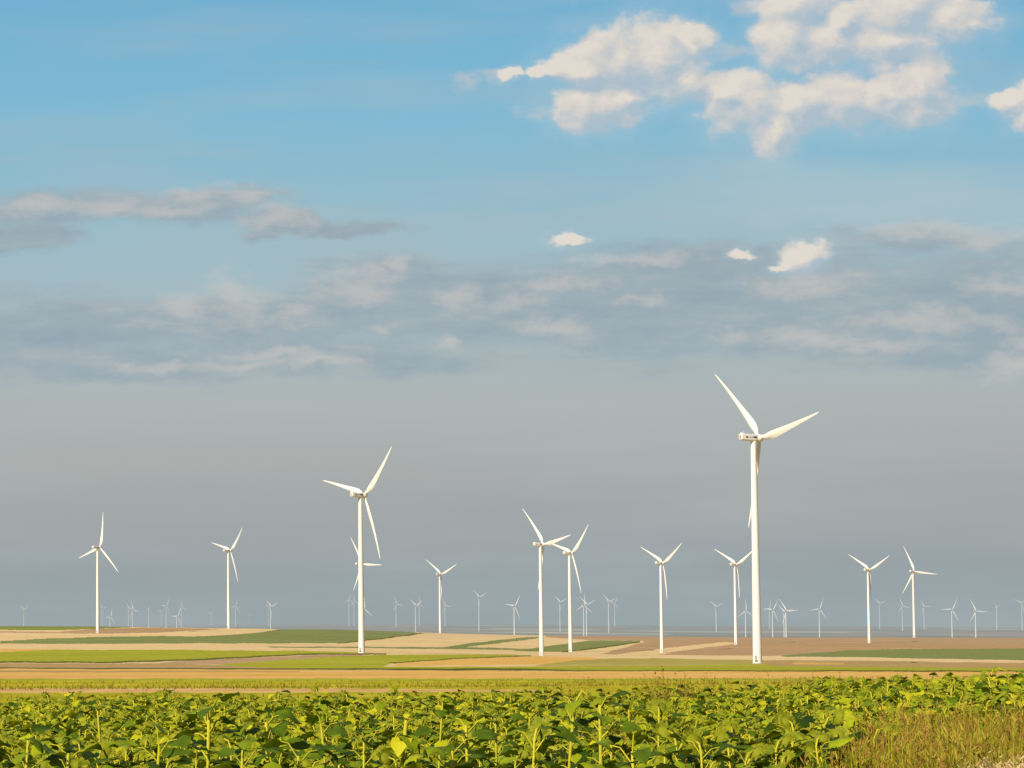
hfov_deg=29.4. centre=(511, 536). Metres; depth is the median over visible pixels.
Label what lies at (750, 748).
sunflower
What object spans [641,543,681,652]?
wind turbine
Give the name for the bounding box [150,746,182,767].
sunflower
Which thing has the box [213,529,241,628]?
wind turbine
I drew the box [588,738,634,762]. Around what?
sunflower
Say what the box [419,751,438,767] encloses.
sunflower
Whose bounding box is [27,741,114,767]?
sunflower
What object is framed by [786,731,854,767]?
sunflower
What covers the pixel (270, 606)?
wind turbine
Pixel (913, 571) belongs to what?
wind turbine
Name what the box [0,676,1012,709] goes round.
crop
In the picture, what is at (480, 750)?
sunflower
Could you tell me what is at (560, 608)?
wind turbine
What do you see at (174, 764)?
sunflower
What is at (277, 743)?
sunflower
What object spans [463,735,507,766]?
sunflower
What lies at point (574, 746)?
sunflower
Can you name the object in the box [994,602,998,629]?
wind turbine
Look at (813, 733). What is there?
sunflower
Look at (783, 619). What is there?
wind turbine
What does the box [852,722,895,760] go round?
sunflower
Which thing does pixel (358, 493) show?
wind turbine
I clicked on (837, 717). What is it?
sunflower
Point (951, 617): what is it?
wind turbine
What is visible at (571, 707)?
sunflower
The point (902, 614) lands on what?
wind turbine
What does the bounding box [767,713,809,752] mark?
sunflower
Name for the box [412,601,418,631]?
wind turbine
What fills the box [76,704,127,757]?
sunflower
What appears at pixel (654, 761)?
sunflower
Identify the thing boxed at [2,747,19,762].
sunflower
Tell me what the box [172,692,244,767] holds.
sunflower
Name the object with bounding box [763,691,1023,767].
grass
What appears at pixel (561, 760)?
sunflower
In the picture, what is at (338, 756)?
sunflower
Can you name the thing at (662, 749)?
sunflower
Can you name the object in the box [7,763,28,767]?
sunflower
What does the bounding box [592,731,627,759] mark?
sunflower
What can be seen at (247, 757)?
sunflower
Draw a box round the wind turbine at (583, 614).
[577,594,589,635]
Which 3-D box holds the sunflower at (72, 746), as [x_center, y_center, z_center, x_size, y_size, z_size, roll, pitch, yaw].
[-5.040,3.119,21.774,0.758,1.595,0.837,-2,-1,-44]
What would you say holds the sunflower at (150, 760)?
on the ground at (401, 653)
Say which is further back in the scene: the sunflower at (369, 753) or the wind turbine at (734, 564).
the wind turbine at (734, 564)
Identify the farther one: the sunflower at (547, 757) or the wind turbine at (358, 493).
the wind turbine at (358, 493)
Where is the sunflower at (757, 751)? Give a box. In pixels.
[715,742,774,767]
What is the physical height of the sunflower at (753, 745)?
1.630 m
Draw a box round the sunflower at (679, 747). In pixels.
[659,742,696,767]
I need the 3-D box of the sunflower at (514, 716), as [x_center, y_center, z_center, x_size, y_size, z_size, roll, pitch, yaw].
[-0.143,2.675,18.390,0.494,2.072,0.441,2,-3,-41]
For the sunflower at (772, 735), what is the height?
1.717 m
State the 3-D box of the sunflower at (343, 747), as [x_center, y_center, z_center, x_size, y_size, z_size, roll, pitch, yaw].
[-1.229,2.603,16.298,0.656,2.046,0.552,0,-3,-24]
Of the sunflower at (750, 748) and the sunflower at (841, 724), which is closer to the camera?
the sunflower at (750, 748)
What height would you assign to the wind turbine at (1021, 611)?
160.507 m
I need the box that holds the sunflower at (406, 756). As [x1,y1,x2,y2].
[398,748,417,761]
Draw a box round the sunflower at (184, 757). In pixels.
[179,748,213,761]
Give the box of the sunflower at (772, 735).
[763,731,809,764]
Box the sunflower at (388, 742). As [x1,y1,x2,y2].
[373,740,421,758]
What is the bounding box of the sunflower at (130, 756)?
[115,750,145,767]
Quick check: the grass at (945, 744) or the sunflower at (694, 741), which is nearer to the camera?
the sunflower at (694, 741)
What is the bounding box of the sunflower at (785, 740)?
[746,732,803,767]
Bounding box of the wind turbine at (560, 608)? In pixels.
[556,597,566,631]
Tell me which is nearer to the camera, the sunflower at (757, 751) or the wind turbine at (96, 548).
the sunflower at (757, 751)
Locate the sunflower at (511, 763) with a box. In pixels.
[480,756,514,766]
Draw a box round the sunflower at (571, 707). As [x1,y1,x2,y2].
[537,689,613,767]
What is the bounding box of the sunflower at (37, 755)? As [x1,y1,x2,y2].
[24,754,45,764]
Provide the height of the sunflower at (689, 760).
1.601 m
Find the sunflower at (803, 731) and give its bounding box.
[768,710,809,750]
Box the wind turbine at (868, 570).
[848,554,888,642]
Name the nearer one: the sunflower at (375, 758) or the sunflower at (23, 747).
the sunflower at (375, 758)
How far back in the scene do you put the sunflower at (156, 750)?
22.04 m
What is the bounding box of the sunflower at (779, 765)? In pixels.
[773,761,787,767]
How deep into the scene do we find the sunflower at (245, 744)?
15.42 m
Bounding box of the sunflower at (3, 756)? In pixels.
[0,751,35,763]
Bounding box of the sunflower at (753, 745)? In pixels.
[736,743,767,761]
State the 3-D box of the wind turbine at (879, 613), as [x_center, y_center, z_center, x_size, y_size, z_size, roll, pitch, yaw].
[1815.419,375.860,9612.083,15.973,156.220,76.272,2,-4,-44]
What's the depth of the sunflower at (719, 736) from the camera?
21.78 m
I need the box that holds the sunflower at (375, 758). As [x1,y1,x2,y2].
[365,747,382,767]
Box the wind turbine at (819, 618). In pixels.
[814,599,825,636]
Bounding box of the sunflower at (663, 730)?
[649,721,692,767]
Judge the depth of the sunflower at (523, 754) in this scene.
19.13 m
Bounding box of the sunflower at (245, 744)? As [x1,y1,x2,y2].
[210,727,283,767]
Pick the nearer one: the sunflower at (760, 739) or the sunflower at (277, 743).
the sunflower at (277, 743)
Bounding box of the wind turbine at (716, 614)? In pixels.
[710,601,721,631]
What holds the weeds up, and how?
on the ground at (401, 653)
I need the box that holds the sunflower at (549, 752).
[545,743,595,765]
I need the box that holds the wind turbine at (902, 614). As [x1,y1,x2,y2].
[899,597,909,630]
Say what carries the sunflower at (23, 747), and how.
on the ground at (401, 653)
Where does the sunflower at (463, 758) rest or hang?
on the ground at (401, 653)
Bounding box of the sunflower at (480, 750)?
[441,717,499,764]
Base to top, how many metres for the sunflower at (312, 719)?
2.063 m
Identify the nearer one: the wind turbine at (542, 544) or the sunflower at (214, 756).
the sunflower at (214, 756)
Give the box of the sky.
[0,0,1023,627]
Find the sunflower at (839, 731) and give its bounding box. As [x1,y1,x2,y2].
[823,725,854,756]
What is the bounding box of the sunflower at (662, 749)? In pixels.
[645,743,693,767]
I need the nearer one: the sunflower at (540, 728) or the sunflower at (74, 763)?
the sunflower at (540, 728)
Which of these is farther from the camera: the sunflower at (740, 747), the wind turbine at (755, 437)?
the wind turbine at (755, 437)
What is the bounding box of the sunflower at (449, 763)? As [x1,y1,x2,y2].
[444,760,456,767]
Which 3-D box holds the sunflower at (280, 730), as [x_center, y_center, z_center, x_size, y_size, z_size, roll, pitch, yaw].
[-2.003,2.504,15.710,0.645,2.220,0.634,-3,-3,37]
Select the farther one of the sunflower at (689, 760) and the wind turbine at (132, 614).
the wind turbine at (132, 614)
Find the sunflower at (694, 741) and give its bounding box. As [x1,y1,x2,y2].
[668,727,738,767]
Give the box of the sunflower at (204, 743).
[194,739,250,763]
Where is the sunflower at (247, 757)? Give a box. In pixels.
[213,751,262,767]
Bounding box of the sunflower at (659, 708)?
[634,698,687,763]
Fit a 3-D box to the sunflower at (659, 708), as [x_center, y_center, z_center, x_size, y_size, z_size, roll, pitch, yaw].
[1.434,2.673,19.381,0.514,2.125,0.570,-2,-3,28]
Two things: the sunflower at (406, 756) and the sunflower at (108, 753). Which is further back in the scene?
the sunflower at (406, 756)
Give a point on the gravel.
(1006, 765)
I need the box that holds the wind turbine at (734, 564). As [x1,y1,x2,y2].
[716,550,751,644]
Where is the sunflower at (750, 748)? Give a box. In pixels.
[714,740,752,764]
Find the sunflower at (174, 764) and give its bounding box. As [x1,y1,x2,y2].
[166,755,193,767]
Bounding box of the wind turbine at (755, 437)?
[715,375,818,662]
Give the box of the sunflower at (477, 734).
[404,729,498,767]
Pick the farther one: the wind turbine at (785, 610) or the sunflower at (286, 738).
the wind turbine at (785, 610)
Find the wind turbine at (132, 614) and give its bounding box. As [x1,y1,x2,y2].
[130,602,138,626]
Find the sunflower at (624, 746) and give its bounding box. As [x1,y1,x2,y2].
[612,739,657,760]
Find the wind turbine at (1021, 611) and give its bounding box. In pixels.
[1016,600,1023,630]
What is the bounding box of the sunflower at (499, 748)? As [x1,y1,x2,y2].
[471,740,513,762]
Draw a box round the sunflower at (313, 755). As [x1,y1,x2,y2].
[300,753,356,767]
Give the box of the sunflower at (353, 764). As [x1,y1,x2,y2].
[315,757,368,767]
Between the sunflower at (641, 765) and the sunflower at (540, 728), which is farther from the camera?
the sunflower at (641, 765)
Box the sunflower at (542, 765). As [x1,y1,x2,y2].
[538,763,546,767]
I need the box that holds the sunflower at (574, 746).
[559,741,584,767]
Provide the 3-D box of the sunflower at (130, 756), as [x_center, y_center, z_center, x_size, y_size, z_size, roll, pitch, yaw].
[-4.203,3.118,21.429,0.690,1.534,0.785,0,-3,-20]
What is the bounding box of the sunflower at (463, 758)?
[457,755,511,767]
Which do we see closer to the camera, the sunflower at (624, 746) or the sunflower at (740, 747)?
the sunflower at (740, 747)
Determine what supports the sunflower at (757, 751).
on the ground at (401, 653)
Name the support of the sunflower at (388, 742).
on the ground at (401, 653)
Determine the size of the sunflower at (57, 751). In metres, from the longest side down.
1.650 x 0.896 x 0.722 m
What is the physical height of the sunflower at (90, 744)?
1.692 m
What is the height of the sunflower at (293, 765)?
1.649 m
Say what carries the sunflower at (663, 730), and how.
on the ground at (401, 653)
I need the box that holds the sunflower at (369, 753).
[347,744,404,767]
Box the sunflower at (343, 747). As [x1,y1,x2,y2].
[325,726,392,767]
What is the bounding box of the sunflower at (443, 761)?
[415,759,447,767]
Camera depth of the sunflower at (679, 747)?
20.74 m
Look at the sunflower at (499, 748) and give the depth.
21.79 m
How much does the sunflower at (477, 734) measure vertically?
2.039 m
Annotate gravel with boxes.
[931,751,1023,767]
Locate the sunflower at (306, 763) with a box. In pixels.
[294,759,328,767]
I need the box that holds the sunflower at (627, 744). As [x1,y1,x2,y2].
[603,739,648,760]
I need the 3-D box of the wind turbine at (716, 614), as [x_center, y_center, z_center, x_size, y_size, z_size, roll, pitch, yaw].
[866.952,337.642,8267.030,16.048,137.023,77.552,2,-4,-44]
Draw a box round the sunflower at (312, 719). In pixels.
[289,714,355,767]
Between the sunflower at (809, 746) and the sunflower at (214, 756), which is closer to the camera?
the sunflower at (809, 746)
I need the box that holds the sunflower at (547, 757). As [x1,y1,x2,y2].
[517,729,557,767]
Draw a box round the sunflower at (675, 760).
[661,757,698,764]
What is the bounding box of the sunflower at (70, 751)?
[46,749,79,767]
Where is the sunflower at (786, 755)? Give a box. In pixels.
[763,749,808,767]
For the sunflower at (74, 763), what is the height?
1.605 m
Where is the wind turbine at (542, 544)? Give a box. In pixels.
[522,508,569,655]
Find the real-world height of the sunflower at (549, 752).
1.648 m
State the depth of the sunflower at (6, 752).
21.89 m
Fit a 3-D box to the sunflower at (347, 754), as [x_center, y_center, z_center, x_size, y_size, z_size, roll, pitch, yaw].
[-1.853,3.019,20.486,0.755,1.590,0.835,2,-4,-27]
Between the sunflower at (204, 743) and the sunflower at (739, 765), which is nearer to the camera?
the sunflower at (739, 765)
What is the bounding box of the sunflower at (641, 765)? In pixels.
[634,763,654,767]
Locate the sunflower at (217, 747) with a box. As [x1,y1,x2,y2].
[212,744,240,759]
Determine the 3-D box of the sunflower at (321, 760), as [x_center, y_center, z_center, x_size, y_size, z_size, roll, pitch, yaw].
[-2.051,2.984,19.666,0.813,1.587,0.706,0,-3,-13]
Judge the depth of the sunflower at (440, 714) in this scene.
18.53 m
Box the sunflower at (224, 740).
[193,732,256,767]
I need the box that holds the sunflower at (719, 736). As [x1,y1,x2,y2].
[693,728,726,767]
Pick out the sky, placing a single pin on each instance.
(253, 252)
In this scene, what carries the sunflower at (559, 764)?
on the ground at (401, 653)
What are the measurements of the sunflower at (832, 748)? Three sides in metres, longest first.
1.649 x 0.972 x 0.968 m
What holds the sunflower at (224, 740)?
on the ground at (401, 653)
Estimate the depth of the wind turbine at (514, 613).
5904.30 m
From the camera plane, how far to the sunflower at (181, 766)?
19.12 m
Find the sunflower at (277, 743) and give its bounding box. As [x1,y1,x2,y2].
[262,738,337,767]
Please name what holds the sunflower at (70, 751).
on the ground at (401, 653)
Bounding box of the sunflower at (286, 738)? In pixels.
[248,732,290,765]
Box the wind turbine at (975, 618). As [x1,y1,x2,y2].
[970,601,984,636]
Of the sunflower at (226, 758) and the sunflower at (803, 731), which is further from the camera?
the sunflower at (803, 731)
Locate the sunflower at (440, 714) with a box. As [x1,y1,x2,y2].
[415,695,473,767]
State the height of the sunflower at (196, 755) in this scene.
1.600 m
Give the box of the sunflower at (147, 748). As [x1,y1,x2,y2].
[105,737,150,767]
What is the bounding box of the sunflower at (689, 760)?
[678,748,721,763]
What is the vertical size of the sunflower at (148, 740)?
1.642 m
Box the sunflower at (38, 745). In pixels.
[0,724,71,767]
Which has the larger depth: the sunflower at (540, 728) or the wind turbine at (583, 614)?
the wind turbine at (583, 614)
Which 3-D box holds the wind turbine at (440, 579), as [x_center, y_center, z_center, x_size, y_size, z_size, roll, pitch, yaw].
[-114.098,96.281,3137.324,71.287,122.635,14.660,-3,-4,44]
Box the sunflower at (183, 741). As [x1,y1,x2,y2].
[102,722,191,767]
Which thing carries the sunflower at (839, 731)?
on the ground at (401, 653)
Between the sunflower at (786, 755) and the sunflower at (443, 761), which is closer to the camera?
the sunflower at (786, 755)
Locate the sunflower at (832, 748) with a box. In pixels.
[798,741,840,766]
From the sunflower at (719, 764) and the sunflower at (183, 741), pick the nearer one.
the sunflower at (183, 741)
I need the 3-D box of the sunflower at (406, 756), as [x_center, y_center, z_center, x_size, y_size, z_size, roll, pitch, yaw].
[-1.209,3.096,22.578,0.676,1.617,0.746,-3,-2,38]
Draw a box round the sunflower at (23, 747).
[18,744,30,754]
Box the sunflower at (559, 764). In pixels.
[539,757,567,767]
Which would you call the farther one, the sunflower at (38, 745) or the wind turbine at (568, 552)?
the wind turbine at (568, 552)
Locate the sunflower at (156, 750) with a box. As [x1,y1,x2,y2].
[154,747,193,767]
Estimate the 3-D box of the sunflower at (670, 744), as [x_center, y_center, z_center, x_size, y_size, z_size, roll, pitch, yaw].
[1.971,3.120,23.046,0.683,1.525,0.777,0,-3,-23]
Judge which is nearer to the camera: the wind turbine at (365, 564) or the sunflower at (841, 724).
the sunflower at (841, 724)
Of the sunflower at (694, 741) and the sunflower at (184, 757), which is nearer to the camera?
the sunflower at (694, 741)
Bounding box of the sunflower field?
[0,665,1023,766]
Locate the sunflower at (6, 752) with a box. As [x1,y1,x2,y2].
[0,748,40,764]
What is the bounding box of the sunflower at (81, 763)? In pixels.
[77,761,95,767]
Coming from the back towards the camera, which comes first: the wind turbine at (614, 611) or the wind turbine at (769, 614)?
the wind turbine at (614, 611)
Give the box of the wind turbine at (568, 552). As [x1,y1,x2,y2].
[552,525,587,651]
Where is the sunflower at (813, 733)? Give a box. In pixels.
[797,729,848,767]
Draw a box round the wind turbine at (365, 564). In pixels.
[350,537,379,587]
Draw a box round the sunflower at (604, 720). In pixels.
[560,691,641,767]
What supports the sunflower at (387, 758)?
on the ground at (401, 653)
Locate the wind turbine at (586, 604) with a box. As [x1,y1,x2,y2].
[581,598,592,635]
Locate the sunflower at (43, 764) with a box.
[33,755,49,767]
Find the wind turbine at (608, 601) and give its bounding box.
[602,594,615,632]
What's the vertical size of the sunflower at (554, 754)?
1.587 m
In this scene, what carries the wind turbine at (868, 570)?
on the ground at (401, 653)
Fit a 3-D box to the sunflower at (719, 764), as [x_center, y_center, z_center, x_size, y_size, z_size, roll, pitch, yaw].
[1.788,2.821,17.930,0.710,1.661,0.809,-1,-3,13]
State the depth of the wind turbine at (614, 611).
9843.82 m
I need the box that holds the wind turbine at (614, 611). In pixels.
[611,599,618,625]
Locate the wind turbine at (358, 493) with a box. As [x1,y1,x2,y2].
[323,446,391,652]
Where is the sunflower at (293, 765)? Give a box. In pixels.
[279,742,314,767]
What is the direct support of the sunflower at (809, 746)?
on the ground at (401, 653)
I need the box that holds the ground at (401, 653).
[0,623,1023,709]
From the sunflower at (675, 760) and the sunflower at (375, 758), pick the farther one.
the sunflower at (675, 760)
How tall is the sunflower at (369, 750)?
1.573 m
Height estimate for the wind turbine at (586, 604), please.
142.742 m
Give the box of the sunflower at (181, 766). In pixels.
[176,764,190,767]
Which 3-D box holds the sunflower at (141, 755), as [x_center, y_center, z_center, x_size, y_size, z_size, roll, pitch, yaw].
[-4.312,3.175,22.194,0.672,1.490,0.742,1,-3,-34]
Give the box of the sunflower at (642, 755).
[579,730,674,767]
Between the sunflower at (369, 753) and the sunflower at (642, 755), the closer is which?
the sunflower at (642, 755)
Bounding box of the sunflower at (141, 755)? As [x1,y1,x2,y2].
[120,750,148,765]
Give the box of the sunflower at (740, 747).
[707,737,755,767]
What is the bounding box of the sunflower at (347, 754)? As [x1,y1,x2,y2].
[344,748,360,765]
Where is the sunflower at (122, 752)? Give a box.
[110,746,130,763]
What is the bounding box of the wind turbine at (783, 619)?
[777,604,790,636]
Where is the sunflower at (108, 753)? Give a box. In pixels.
[81,738,124,767]
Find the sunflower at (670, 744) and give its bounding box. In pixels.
[662,738,686,749]
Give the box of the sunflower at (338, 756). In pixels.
[311,752,342,766]
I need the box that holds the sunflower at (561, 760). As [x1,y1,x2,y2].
[558,758,606,762]
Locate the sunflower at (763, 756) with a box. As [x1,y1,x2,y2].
[747,752,768,764]
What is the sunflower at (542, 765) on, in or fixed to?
on the ground at (401, 653)
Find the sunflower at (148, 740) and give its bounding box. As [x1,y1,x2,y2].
[130,734,166,767]
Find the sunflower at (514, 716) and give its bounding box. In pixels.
[464,711,526,767]
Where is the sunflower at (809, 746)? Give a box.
[795,741,845,765]
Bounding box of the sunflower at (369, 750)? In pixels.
[356,739,399,763]
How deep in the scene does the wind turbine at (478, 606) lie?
7802.15 m
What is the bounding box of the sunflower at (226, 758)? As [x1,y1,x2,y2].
[211,746,236,760]
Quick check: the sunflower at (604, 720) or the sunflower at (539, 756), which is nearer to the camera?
the sunflower at (604, 720)
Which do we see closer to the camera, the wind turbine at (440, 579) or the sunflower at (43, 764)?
the sunflower at (43, 764)
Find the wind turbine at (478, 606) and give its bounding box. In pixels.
[473,590,485,630]
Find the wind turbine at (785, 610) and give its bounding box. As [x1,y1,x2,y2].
[779,599,795,636]
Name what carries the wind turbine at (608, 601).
on the ground at (401, 653)
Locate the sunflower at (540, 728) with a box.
[497,715,581,767]
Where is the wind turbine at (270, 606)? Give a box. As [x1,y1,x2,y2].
[269,602,277,628]
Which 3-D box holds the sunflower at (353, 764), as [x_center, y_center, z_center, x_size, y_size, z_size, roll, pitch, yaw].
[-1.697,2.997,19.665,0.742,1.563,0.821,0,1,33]
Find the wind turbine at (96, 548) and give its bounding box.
[79,518,118,632]
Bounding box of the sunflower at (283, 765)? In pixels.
[276,749,294,767]
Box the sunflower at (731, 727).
[709,720,751,760]
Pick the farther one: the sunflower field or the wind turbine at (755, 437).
the wind turbine at (755, 437)
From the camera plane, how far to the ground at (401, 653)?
1293.55 m
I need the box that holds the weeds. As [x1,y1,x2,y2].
[546,666,1019,767]
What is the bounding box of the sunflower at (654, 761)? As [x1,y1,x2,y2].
[626,756,662,765]
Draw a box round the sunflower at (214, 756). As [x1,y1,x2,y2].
[190,743,217,761]
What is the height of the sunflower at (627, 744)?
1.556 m
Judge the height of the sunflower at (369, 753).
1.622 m
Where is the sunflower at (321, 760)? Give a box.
[310,755,331,766]
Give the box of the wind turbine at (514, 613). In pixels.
[505,596,519,634]
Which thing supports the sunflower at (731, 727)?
on the ground at (401, 653)
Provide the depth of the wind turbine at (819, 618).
6887.40 m
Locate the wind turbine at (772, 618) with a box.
[769,603,776,636]
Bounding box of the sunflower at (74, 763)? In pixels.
[70,756,102,767]
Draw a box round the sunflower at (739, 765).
[695,760,756,767]
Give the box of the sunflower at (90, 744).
[70,742,94,762]
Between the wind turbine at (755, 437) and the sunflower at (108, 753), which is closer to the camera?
the sunflower at (108, 753)
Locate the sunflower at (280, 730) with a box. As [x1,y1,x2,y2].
[231,709,313,767]
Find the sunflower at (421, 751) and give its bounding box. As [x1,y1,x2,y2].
[406,746,438,767]
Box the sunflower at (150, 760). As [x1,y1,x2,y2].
[142,756,165,767]
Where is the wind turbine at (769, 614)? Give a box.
[763,600,770,628]
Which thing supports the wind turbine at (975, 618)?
on the ground at (401, 653)
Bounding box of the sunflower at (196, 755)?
[168,752,214,767]
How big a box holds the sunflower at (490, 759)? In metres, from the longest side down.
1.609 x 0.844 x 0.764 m
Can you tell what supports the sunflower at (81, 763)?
on the ground at (401, 653)
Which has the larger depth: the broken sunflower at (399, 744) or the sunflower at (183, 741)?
the broken sunflower at (399, 744)
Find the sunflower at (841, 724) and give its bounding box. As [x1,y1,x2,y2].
[825,723,869,744]
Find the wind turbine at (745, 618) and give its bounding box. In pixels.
[739,598,750,636]
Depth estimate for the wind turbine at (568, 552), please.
2068.58 m
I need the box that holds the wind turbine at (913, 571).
[903,546,932,636]
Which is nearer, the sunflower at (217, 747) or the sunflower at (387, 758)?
the sunflower at (387, 758)
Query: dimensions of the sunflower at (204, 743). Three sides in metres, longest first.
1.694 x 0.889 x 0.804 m
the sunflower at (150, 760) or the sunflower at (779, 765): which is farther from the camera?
the sunflower at (150, 760)
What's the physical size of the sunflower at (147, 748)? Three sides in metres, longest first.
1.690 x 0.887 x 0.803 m
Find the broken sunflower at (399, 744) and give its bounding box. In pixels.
[388,718,419,767]
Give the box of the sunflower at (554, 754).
[546,745,562,762]
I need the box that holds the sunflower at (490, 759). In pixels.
[457,749,506,766]
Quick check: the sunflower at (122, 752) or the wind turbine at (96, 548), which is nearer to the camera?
the sunflower at (122, 752)
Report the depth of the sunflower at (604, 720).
16.52 m
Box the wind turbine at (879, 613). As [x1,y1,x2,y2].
[878,601,884,627]
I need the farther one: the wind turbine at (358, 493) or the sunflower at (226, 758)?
the wind turbine at (358, 493)
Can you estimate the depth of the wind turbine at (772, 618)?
6665.65 m
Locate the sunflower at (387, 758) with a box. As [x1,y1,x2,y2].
[372,748,414,767]
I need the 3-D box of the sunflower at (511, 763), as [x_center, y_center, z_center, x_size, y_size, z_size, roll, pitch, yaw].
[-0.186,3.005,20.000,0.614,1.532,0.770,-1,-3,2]
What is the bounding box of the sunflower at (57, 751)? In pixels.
[21,747,65,761]
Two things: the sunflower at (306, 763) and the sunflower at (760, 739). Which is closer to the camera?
the sunflower at (306, 763)
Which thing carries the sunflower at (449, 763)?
on the ground at (401, 653)
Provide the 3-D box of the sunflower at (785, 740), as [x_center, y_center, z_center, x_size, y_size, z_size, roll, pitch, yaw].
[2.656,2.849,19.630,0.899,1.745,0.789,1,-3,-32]
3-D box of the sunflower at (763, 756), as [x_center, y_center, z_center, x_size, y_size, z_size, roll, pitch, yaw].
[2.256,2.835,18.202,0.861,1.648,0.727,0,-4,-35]
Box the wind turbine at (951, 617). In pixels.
[944,600,956,636]
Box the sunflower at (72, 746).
[49,743,78,766]
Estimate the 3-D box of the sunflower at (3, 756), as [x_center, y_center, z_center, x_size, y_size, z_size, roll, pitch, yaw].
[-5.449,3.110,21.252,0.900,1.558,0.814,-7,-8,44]
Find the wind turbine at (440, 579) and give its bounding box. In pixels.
[429,562,454,632]
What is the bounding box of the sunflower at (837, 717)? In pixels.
[794,707,848,754]
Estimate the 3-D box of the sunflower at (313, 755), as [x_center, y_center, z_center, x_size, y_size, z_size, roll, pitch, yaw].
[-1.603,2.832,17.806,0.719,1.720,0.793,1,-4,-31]
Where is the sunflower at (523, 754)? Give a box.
[485,745,541,767]
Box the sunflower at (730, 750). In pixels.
[721,742,743,762]
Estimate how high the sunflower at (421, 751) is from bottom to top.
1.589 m
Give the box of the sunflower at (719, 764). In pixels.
[710,752,734,767]
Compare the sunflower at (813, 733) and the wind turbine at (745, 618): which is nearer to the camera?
the sunflower at (813, 733)
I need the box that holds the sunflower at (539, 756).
[519,745,545,765]
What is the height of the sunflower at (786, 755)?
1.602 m
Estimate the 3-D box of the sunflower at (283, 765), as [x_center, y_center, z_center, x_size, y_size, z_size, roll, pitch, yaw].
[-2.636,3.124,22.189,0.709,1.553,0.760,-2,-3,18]
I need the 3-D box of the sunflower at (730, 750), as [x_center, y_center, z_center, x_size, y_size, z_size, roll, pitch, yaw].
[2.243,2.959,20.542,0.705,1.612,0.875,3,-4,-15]
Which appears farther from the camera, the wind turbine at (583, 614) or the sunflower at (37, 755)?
the wind turbine at (583, 614)
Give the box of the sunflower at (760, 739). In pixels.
[752,731,791,751]
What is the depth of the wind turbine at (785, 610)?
5903.58 m

